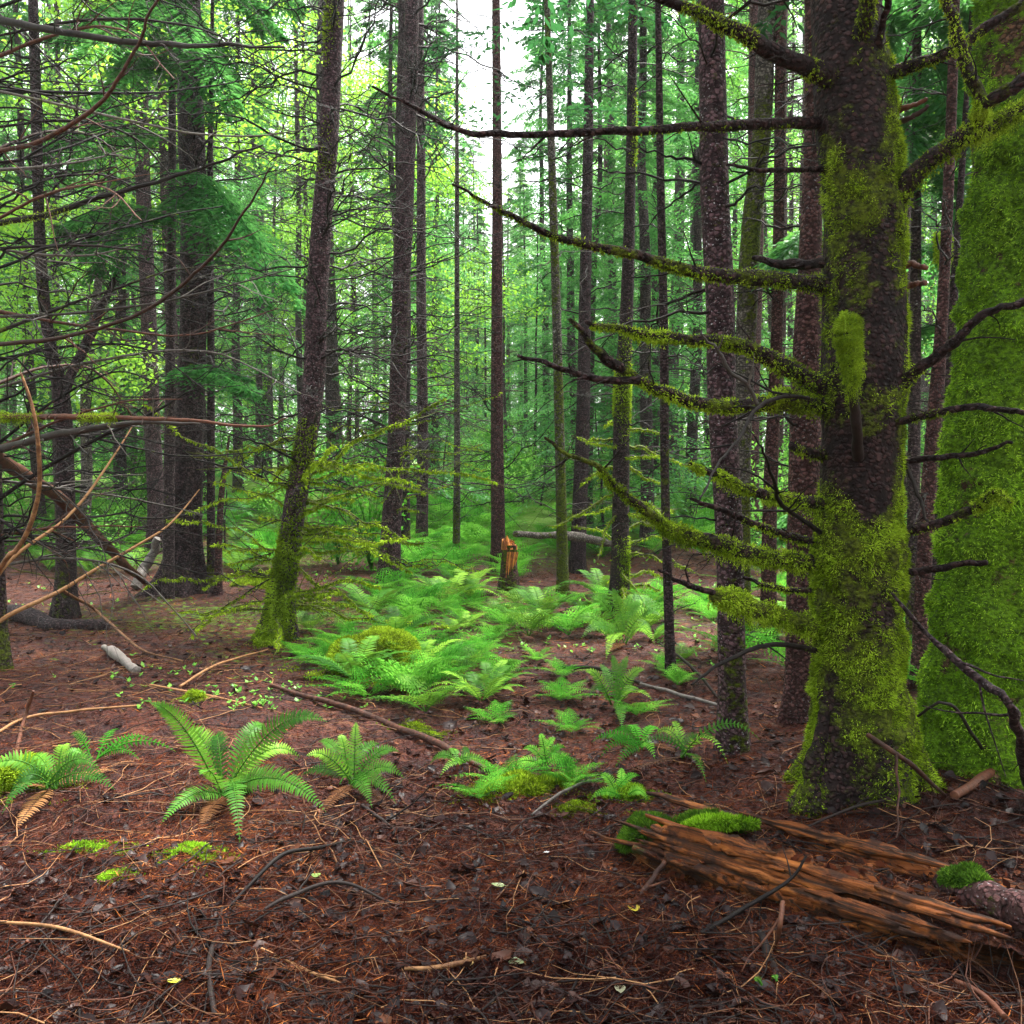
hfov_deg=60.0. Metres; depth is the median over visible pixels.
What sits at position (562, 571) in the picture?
conifer
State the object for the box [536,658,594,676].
lady fern
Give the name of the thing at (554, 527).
lady fern
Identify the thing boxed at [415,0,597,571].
conifer
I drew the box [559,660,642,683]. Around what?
dead stick
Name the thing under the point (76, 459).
conifer
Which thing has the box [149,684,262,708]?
dead stick
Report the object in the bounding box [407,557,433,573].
lady fern
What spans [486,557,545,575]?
lady fern
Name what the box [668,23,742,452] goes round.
conifer
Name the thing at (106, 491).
sword fern
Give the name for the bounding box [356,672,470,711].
lady fern
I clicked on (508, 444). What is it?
shrub
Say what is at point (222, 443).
shrub
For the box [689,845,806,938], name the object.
dead stick
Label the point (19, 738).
dead stick
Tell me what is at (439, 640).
lady fern
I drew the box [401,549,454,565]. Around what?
lady fern
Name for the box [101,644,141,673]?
birch log
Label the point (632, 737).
sword fern
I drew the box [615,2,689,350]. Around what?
conifer
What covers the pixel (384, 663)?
lady fern
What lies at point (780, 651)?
lady fern
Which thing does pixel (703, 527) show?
lady fern
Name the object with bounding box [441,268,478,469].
conifer
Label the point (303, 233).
conifer
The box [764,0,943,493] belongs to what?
conifer
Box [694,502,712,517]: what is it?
lady fern
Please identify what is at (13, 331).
broadleaf tree
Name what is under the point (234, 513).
lady fern
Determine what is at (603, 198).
conifer
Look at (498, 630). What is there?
lady fern
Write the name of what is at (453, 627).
sword fern
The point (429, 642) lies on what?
sword fern
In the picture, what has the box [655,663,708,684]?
lady fern
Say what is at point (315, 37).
conifer
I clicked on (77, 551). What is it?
lady fern
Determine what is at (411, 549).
lady fern
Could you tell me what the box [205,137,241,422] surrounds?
conifer
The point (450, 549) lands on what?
lady fern
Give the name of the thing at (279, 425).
conifer
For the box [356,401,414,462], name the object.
shrub
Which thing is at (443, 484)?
lady fern
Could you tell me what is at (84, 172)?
conifer
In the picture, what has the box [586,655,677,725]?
sword fern
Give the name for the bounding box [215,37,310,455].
conifer
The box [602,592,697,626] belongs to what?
lady fern
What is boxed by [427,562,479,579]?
lady fern
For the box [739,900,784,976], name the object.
dead stick
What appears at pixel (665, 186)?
conifer
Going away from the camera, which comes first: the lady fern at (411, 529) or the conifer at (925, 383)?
the lady fern at (411, 529)
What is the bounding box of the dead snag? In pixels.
[798,700,830,817]
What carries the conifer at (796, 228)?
on the ground at (544, 562)
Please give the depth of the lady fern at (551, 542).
16.23 m
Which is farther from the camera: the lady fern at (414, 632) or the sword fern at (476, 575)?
the sword fern at (476, 575)
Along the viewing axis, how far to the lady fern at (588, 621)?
8.72 m
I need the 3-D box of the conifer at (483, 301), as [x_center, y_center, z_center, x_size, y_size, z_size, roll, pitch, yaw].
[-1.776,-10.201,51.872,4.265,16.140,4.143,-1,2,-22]
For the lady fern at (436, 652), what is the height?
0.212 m
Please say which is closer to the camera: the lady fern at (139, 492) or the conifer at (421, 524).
the conifer at (421, 524)
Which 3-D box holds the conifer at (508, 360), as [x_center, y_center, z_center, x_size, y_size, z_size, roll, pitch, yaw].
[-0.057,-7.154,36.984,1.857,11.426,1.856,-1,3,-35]
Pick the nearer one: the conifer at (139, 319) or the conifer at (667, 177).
the conifer at (667, 177)
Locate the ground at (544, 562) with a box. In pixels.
[0,460,1023,1023]
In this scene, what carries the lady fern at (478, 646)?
on the ground at (544, 562)
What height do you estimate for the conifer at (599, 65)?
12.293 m
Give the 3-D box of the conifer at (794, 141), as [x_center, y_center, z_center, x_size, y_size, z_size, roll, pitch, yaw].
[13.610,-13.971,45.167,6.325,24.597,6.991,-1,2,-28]
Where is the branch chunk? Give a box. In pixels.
[932,860,1023,935]
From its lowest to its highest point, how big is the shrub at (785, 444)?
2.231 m
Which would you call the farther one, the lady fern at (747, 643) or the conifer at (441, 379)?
the conifer at (441, 379)
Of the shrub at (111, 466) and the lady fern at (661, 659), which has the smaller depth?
the lady fern at (661, 659)
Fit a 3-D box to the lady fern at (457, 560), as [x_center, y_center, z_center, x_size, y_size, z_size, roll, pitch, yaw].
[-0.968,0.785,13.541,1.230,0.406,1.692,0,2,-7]
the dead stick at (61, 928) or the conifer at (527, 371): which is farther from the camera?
the conifer at (527, 371)
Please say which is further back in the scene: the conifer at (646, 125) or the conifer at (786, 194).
the conifer at (646, 125)
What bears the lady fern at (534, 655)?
on the ground at (544, 562)
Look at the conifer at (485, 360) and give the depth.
33.51 m
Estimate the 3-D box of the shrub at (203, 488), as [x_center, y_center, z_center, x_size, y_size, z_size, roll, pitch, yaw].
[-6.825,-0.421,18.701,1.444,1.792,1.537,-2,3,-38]
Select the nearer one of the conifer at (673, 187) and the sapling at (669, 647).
the sapling at (669, 647)
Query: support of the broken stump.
on the ground at (544, 562)
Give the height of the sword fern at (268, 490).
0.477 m
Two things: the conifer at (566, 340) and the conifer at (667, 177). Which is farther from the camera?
the conifer at (566, 340)
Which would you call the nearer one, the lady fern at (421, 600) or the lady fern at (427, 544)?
the lady fern at (421, 600)
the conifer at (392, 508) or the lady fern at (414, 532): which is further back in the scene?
the lady fern at (414, 532)
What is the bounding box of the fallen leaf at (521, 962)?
[508,957,523,963]
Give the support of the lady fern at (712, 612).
on the ground at (544, 562)
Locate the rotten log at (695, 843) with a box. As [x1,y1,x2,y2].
[591,791,1023,978]
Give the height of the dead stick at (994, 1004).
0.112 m
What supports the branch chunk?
on the rotten log at (695, 843)
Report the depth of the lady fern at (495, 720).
5.60 m
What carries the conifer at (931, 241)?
on the ground at (544, 562)
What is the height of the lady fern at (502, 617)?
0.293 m
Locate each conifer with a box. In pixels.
[0,0,78,457]
[0,0,142,518]
[0,0,146,527]
[0,0,255,504]
[0,0,269,619]
[0,0,327,680]
[0,6,94,472]
[0,54,37,471]
[0,110,46,439]
[1,0,368,597]
[1,1,77,464]
[3,0,98,459]
[3,1,106,457]
[5,2,160,353]
[38,376,128,540]
[46,0,267,552]
[46,0,284,488]
[59,168,112,455]
[62,3,135,471]
[63,30,163,424]
[63,32,166,488]
[67,5,259,460]
[77,0,535,655]
[81,4,167,472]
[93,369,145,495]
[95,0,306,516]
[96,99,159,456]
[111,75,230,411]
[137,58,250,472]
[137,103,167,465]
[138,358,218,476]
[159,0,307,492]
[202,427,260,565]
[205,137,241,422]
[206,28,345,471]
[214,9,312,480]
[214,16,316,441]
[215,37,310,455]
[223,0,415,502]
[224,4,377,460]
[226,61,302,423]
[227,131,294,387]
[231,0,565,589]
[241,20,312,469]
[244,0,370,443]
[249,0,382,444]
[273,65,367,408]
[284,0,390,435]
[286,88,348,409]
[291,0,489,558]
[304,0,529,539]
[305,416,365,520]
[308,0,390,459]
[309,0,385,462]
[317,0,490,522]
[325,22,431,450]
[339,0,413,463]
[340,0,489,467]
[348,13,504,470]
[354,154,413,422]
[358,19,443,362]
[359,0,490,462]
[411,95,454,465]
[412,98,453,455]
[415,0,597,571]
[418,0,684,595]
[428,385,467,475]
[430,199,511,466]
[430,240,483,454]
[430,253,466,469]
[430,268,463,465]
[439,139,490,469]
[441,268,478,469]
[444,120,513,464]
[445,221,489,459]
[446,218,488,464]
[453,207,505,469]
[460,0,632,472]
[463,246,490,426]
[466,221,490,469]
[469,0,659,483]
[472,137,529,449]
[472,189,541,427]
[480,192,533,468]
[481,0,756,616]
[481,183,550,433]
[483,184,553,458]
[486,0,671,573]
[488,140,539,414]
[489,0,690,523]
[489,206,523,436]
[490,0,944,756]
[490,241,533,427]
[504,0,781,547]
[504,160,551,446]
[508,195,601,470]
[511,202,553,478]
[514,284,537,470]
[518,198,565,438]
[523,206,552,471]
[523,218,550,394]
[526,386,572,506]
[529,255,562,459]
[542,195,572,446]
[546,335,609,471]
[549,183,578,421]
[554,0,671,491]
[563,209,602,421]
[565,15,652,465]
[565,387,639,552]
[566,0,705,475]
[573,51,624,447]
[576,36,638,360]
[581,0,804,640]
[593,1,792,521]
[593,51,649,388]
[593,87,638,410]
[593,396,660,532]
[598,64,683,467]
[603,1,704,488]
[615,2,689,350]
[617,1,704,472]
[617,27,689,463]
[617,28,688,345]
[633,8,742,496]
[635,14,740,447]
[636,59,689,367]
[639,0,803,640]
[651,0,802,546]
[651,73,698,454]
[665,2,706,460]
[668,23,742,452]
[669,12,764,481]
[674,61,746,444]
[678,0,960,725]
[679,0,795,425]
[705,30,799,421]
[728,0,804,483]
[735,0,804,425]
[735,2,926,478]
[736,1,801,441]
[742,0,972,688]
[759,44,800,444]
[759,106,786,471]
[760,1,803,466]
[762,1,803,330]
[763,74,799,373]
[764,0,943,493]
[784,0,942,437]
[784,82,802,445]
[891,5,968,525]
[899,32,941,370]
[900,76,940,398]
[902,3,965,380]
[904,26,938,467]
[920,403,925,485]
[922,35,964,427]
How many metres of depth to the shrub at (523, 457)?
27.26 m
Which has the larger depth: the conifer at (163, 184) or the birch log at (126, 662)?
the conifer at (163, 184)
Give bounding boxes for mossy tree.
[372,0,1023,819]
[914,0,1023,790]
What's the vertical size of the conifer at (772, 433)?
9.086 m
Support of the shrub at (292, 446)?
on the ground at (544, 562)
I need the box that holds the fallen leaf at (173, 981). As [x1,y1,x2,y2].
[168,978,182,982]
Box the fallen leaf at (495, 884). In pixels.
[491,882,506,886]
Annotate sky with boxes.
[3,0,971,459]
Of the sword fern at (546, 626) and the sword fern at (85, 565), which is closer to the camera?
the sword fern at (546, 626)
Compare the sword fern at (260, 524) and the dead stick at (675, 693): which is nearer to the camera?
the dead stick at (675, 693)
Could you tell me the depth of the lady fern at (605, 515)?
19.28 m
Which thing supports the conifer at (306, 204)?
on the ground at (544, 562)
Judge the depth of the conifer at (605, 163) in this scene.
37.45 m
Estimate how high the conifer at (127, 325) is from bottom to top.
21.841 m
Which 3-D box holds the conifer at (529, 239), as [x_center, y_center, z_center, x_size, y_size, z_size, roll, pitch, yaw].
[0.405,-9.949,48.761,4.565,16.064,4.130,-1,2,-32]
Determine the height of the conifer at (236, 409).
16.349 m
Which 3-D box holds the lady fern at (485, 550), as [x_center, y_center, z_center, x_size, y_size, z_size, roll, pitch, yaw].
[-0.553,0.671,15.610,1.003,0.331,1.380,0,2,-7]
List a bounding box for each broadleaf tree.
[0,0,131,442]
[0,0,372,550]
[0,239,33,409]
[0,262,77,438]
[10,245,163,461]
[12,166,162,451]
[127,34,390,474]
[160,196,343,471]
[213,0,449,461]
[215,277,293,457]
[236,27,576,416]
[413,301,514,469]
[597,0,804,388]
[597,278,704,433]
[686,142,799,384]
[902,32,969,383]
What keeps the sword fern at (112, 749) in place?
on the ground at (544, 562)
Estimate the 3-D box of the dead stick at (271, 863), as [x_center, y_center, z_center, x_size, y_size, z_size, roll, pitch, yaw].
[-0.843,1.302,3.321,0.175,0.109,0.656,1,2,21]
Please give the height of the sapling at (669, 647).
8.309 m
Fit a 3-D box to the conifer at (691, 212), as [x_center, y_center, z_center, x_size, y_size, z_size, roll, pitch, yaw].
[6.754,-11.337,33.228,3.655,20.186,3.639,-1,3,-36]
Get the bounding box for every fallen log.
[7,604,110,629]
[513,531,640,551]
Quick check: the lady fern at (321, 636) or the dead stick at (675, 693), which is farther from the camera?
the lady fern at (321, 636)
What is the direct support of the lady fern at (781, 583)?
on the ground at (544, 562)
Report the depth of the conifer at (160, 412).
26.00 m
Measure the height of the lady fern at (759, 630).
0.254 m
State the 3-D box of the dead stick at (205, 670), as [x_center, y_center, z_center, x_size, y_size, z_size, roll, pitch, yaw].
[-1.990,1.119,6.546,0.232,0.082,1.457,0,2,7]
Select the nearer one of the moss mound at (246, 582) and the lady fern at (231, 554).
the moss mound at (246, 582)
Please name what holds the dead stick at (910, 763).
on the ground at (544, 562)
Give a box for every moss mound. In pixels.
[0,751,88,804]
[27,838,152,857]
[95,863,145,884]
[146,841,239,876]
[167,688,215,703]
[229,577,267,591]
[243,634,307,649]
[278,625,456,694]
[376,718,459,739]
[436,768,609,804]
[549,796,605,822]
[578,781,670,813]
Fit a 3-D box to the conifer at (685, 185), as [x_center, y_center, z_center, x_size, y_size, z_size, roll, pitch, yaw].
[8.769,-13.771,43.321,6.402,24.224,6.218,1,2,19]
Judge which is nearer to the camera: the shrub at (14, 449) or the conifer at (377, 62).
the shrub at (14, 449)
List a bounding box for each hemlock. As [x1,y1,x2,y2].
[42,0,308,598]
[751,228,923,547]
[882,0,973,645]
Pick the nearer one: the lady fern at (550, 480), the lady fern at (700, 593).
the lady fern at (700, 593)
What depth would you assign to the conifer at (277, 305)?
53.87 m
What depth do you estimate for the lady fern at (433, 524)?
18.30 m
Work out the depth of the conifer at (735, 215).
28.94 m
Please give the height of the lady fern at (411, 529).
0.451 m
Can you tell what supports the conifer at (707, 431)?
on the ground at (544, 562)
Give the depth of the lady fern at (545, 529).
17.36 m
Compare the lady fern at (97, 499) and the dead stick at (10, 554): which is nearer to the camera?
the dead stick at (10, 554)
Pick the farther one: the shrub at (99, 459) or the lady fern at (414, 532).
the shrub at (99, 459)
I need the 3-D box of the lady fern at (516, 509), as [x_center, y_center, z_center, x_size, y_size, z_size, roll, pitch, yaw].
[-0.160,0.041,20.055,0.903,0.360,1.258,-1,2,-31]
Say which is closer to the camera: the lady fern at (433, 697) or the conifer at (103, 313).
the lady fern at (433, 697)
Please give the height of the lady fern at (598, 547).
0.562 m
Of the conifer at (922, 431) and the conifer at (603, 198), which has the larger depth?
the conifer at (603, 198)
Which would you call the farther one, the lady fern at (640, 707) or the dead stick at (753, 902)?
the lady fern at (640, 707)
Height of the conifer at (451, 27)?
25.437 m
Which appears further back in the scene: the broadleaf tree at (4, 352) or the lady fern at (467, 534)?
the broadleaf tree at (4, 352)
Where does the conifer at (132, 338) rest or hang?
on the ground at (544, 562)
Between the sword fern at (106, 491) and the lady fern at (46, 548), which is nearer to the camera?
the lady fern at (46, 548)
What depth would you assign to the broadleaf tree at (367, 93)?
21.80 m
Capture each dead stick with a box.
[0,373,41,573]
[0,427,131,575]
[0,489,199,622]
[0,704,139,731]
[0,920,153,951]
[14,690,34,754]
[63,590,182,661]
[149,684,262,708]
[178,649,267,687]
[187,891,223,1015]
[224,837,352,910]
[235,859,390,928]
[260,947,345,984]
[361,783,432,831]
[404,955,486,975]
[531,777,603,815]
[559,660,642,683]
[638,860,668,896]
[640,682,716,705]
[659,643,716,697]
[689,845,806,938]
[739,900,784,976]
[757,929,777,969]
[808,797,884,826]
[866,733,946,837]
[917,701,982,749]
[954,979,1006,1017]
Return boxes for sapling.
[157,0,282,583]
[196,436,255,594]
[394,0,529,553]
[578,0,760,674]
[886,1,974,642]
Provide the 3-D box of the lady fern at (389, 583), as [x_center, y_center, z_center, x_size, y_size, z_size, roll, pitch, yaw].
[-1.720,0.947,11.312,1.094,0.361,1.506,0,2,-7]
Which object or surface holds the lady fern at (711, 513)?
on the ground at (544, 562)
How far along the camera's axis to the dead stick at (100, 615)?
7.55 m
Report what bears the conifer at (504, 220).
on the ground at (544, 562)
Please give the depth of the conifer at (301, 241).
59.20 m
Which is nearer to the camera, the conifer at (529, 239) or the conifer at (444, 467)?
the conifer at (444, 467)
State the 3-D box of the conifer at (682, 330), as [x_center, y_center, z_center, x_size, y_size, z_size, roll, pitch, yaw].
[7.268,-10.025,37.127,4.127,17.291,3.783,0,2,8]
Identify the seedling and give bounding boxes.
[754,974,777,985]
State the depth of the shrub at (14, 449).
30.57 m
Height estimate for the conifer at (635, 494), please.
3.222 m
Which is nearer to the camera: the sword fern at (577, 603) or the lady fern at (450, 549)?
the sword fern at (577, 603)
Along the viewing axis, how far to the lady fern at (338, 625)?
8.19 m
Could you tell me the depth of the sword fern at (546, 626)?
9.34 m
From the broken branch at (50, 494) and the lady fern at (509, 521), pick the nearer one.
the broken branch at (50, 494)
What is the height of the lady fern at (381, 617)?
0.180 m
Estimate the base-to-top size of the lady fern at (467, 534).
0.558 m
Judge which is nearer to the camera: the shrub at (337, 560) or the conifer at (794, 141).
the shrub at (337, 560)
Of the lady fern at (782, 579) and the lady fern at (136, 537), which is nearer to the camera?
the lady fern at (782, 579)
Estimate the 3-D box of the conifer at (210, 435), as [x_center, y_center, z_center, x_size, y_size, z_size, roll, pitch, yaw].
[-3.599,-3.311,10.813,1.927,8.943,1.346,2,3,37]
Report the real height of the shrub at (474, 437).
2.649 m
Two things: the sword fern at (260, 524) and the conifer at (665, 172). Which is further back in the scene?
the conifer at (665, 172)
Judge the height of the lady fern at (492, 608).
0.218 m
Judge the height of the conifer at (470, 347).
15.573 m
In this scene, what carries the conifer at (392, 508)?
on the ground at (544, 562)
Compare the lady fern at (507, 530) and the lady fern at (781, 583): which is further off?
the lady fern at (507, 530)
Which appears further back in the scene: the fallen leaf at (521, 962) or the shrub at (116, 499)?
the shrub at (116, 499)
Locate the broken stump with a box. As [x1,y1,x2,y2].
[497,536,520,592]
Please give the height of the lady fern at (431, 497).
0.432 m
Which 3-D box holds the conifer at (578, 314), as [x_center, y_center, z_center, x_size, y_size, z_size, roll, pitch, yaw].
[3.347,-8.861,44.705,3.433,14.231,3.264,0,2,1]
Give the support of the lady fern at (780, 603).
on the ground at (544, 562)
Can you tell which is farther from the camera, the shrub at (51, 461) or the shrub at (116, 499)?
the shrub at (51, 461)
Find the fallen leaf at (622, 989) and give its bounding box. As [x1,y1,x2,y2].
[614,985,625,992]
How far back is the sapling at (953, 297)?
6.83 m
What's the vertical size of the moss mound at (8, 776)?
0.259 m
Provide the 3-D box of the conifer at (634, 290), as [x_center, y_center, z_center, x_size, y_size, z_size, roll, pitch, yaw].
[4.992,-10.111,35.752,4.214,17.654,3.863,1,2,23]
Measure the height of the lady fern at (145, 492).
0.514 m
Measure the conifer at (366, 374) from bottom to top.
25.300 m
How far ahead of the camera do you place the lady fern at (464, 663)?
6.74 m
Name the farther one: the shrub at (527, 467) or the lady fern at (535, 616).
the shrub at (527, 467)
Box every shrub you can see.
[2,473,47,552]
[3,439,50,499]
[4,427,27,463]
[18,403,93,485]
[38,498,138,561]
[74,443,111,482]
[77,435,112,474]
[92,429,142,482]
[92,468,145,535]
[92,476,146,544]
[108,430,163,497]
[163,466,219,499]
[215,415,251,469]
[215,433,226,471]
[215,443,230,472]
[226,429,254,469]
[227,431,253,465]
[238,461,321,521]
[279,419,316,464]
[282,438,418,568]
[308,452,403,564]
[319,430,387,508]
[349,443,379,480]
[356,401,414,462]
[358,408,416,467]
[434,418,486,470]
[434,481,483,532]
[439,425,506,488]
[449,456,514,511]
[450,394,513,466]
[470,422,552,465]
[475,417,538,483]
[475,447,554,511]
[482,411,537,460]
[507,436,551,482]
[507,444,539,479]
[530,426,596,496]
[635,439,712,523]
[670,413,712,502]
[679,417,705,472]
[679,441,787,548]
[759,414,787,468]
[759,419,788,532]
[763,443,788,487]
[765,422,788,468]
[920,396,925,482]
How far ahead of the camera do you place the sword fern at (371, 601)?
10.03 m
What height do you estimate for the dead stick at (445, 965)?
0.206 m
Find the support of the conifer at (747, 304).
on the ground at (544, 562)
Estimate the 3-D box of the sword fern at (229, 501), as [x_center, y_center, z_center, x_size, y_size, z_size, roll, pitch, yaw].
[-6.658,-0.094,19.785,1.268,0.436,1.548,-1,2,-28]
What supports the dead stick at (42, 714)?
on the ground at (544, 562)
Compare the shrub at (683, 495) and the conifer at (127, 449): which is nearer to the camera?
the shrub at (683, 495)
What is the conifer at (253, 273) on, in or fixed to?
on the ground at (544, 562)
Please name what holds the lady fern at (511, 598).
on the ground at (544, 562)
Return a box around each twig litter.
[0,617,538,887]
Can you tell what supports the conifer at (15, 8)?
on the ground at (544, 562)
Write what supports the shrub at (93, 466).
on the ground at (544, 562)
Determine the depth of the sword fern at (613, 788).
4.21 m
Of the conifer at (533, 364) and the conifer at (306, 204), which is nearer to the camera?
the conifer at (306, 204)
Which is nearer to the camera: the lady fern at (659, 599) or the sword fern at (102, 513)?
the lady fern at (659, 599)
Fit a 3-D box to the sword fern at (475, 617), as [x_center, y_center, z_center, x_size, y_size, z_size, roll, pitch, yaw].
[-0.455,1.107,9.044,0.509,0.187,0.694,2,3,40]
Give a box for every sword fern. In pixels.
[0,743,116,826]
[44,545,130,573]
[70,729,175,759]
[88,542,151,562]
[91,510,135,523]
[94,490,123,501]
[151,700,326,842]
[203,499,242,513]
[205,545,272,574]
[223,528,250,543]
[225,495,268,507]
[226,517,279,531]
[227,535,267,553]
[231,488,260,497]
[239,519,306,537]
[249,483,282,498]
[281,635,417,679]
[301,723,403,816]
[331,583,433,613]
[348,606,450,633]
[362,592,397,608]
[383,639,468,665]
[401,572,497,599]
[425,665,528,700]
[429,567,504,586]
[430,746,488,772]
[434,616,473,632]
[439,660,532,691]
[443,611,490,628]
[447,575,503,597]
[489,586,591,614]
[514,734,573,769]
[525,609,570,628]
[557,568,647,592]
[565,595,615,616]
[570,588,661,657]
[573,605,623,622]
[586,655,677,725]
[588,590,681,614]
[590,769,647,799]
[592,724,674,766]
[618,619,688,639]
[625,719,759,780]
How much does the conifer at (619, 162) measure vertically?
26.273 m
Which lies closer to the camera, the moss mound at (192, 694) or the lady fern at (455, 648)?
the moss mound at (192, 694)
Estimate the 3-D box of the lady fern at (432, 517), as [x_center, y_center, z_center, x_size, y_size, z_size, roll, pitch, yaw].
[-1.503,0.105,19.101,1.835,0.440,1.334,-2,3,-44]
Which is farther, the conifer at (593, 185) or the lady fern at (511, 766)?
the conifer at (593, 185)
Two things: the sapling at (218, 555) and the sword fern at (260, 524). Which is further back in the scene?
the sword fern at (260, 524)
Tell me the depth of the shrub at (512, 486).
20.90 m
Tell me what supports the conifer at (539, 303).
on the ground at (544, 562)
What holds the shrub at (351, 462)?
on the ground at (544, 562)
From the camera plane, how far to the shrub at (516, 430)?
32.05 m
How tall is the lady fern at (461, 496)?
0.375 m
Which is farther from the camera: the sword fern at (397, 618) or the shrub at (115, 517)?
the shrub at (115, 517)
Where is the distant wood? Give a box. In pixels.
[0,74,968,469]
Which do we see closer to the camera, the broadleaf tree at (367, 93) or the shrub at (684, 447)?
the broadleaf tree at (367, 93)
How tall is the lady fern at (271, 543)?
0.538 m
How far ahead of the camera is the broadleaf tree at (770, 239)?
37.96 m
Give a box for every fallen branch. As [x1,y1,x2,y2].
[269,683,492,774]
[950,768,994,799]
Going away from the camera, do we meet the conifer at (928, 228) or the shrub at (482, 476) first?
the shrub at (482, 476)
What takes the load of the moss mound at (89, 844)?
on the ground at (544, 562)
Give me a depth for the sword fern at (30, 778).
3.94 m
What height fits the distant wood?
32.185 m
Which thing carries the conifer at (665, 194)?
on the ground at (544, 562)
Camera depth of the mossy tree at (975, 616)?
4.03 m
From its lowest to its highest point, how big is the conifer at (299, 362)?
20.924 m
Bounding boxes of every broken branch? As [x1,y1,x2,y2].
[0,452,148,585]
[130,537,161,589]
[891,592,1023,786]
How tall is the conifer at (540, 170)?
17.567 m
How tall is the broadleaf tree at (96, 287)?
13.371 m
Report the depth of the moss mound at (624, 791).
4.18 m
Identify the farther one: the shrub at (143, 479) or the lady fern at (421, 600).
the shrub at (143, 479)
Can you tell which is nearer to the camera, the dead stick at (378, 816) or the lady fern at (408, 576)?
the dead stick at (378, 816)
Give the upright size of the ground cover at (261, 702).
0.880 m
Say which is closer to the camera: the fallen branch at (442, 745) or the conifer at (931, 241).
the fallen branch at (442, 745)
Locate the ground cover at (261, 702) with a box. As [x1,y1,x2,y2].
[8,519,716,709]
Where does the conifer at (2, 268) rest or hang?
on the ground at (544, 562)
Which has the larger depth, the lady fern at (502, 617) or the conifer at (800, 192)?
the conifer at (800, 192)
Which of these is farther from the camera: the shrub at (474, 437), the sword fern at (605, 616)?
the shrub at (474, 437)
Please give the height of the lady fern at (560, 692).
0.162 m
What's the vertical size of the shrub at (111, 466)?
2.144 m
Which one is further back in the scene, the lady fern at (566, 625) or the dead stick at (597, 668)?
the lady fern at (566, 625)
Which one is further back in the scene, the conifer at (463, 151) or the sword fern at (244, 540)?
the conifer at (463, 151)
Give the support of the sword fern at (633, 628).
on the ground at (544, 562)
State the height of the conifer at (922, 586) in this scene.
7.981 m
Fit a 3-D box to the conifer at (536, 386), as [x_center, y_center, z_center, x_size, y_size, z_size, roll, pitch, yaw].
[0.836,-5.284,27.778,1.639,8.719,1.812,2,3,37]
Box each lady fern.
[14,539,48,554]
[21,513,94,530]
[25,491,52,502]
[25,549,81,570]
[26,536,86,554]
[35,536,107,556]
[92,496,129,514]
[98,547,162,568]
[111,528,145,545]
[125,484,146,501]
[127,489,146,500]
[127,503,146,516]
[202,509,265,524]
[203,508,246,519]
[205,547,251,564]
[217,488,267,502]
[229,498,279,517]
[237,528,277,555]
[239,538,327,557]
[251,512,280,524]
[278,640,330,661]
[281,640,324,655]
[289,632,350,646]
[296,611,341,630]
[301,665,416,697]
[302,633,397,659]
[303,622,362,646]
[303,654,370,673]
[322,615,361,632]
[325,657,413,671]
[335,626,429,639]
[337,567,413,593]
[340,652,480,696]
[341,640,486,689]
[344,619,445,638]
[352,585,457,614]
[352,615,418,625]
[352,624,446,642]
[353,589,403,606]
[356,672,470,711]
[361,558,443,579]
[367,581,451,619]
[377,529,446,539]
[380,578,452,593]
[382,599,473,622]
[401,540,448,564]
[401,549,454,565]
[404,541,489,566]
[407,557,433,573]
[409,546,482,569]
[410,500,436,512]
[410,516,451,528]
[410,520,439,531]
[410,532,484,548]
[410,631,496,655]
[411,529,451,551]
[411,532,446,545]
[413,508,463,522]
[417,544,485,557]
[422,646,472,656]
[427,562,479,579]
[427,594,480,613]
[428,479,462,489]
[428,489,450,499]
[428,497,462,516]
[428,525,452,540]
[434,655,486,678]
[435,516,472,529]
[438,766,522,798]
[439,588,513,608]
[442,603,498,619]
[444,523,490,543]
[445,522,510,544]
[445,640,517,673]
[450,494,478,501]
[453,640,496,664]
[454,627,505,651]
[456,755,559,779]
[461,542,548,567]
[461,543,490,559]
[466,506,506,527]
[466,699,514,723]
[468,599,525,618]
[470,651,546,673]
[471,501,536,521]
[473,513,531,527]
[473,604,548,628]
[476,622,515,639]
[478,604,568,635]
[481,520,520,537]
[481,539,552,552]
[482,531,535,544]
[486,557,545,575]
[488,589,537,602]
[505,503,527,511]
[505,506,525,519]
[508,585,579,610]
[515,479,553,496]
[518,603,612,634]
[520,646,554,660]
[524,521,570,531]
[527,497,572,514]
[530,523,569,544]
[532,677,604,700]
[532,750,608,787]
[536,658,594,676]
[537,539,569,548]
[538,709,602,731]
[546,488,570,497]
[556,592,591,604]
[563,591,609,608]
[565,610,636,638]
[586,526,632,536]
[586,529,630,556]
[587,583,678,600]
[588,506,611,523]
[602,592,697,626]
[603,577,714,601]
[610,699,673,715]
[633,530,661,553]
[637,652,694,667]
[638,495,682,509]
[643,594,685,610]
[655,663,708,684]
[656,530,761,555]
[657,505,680,520]
[657,641,706,658]
[660,626,784,653]
[675,592,712,612]
[676,518,714,530]
[684,508,713,524]
[686,601,716,620]
[688,585,707,601]
[690,514,714,532]
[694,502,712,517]
[704,575,781,591]
[745,622,781,641]
[746,631,910,665]
[753,597,785,608]
[756,566,786,597]
[777,581,785,602]
[906,635,918,680]
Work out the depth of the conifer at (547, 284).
29.61 m
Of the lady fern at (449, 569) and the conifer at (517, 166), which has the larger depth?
the conifer at (517, 166)
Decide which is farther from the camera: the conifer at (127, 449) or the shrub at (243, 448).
the shrub at (243, 448)
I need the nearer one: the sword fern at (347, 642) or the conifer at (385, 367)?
the sword fern at (347, 642)
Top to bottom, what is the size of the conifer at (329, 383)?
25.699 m
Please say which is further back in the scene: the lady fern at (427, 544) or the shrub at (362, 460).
the shrub at (362, 460)

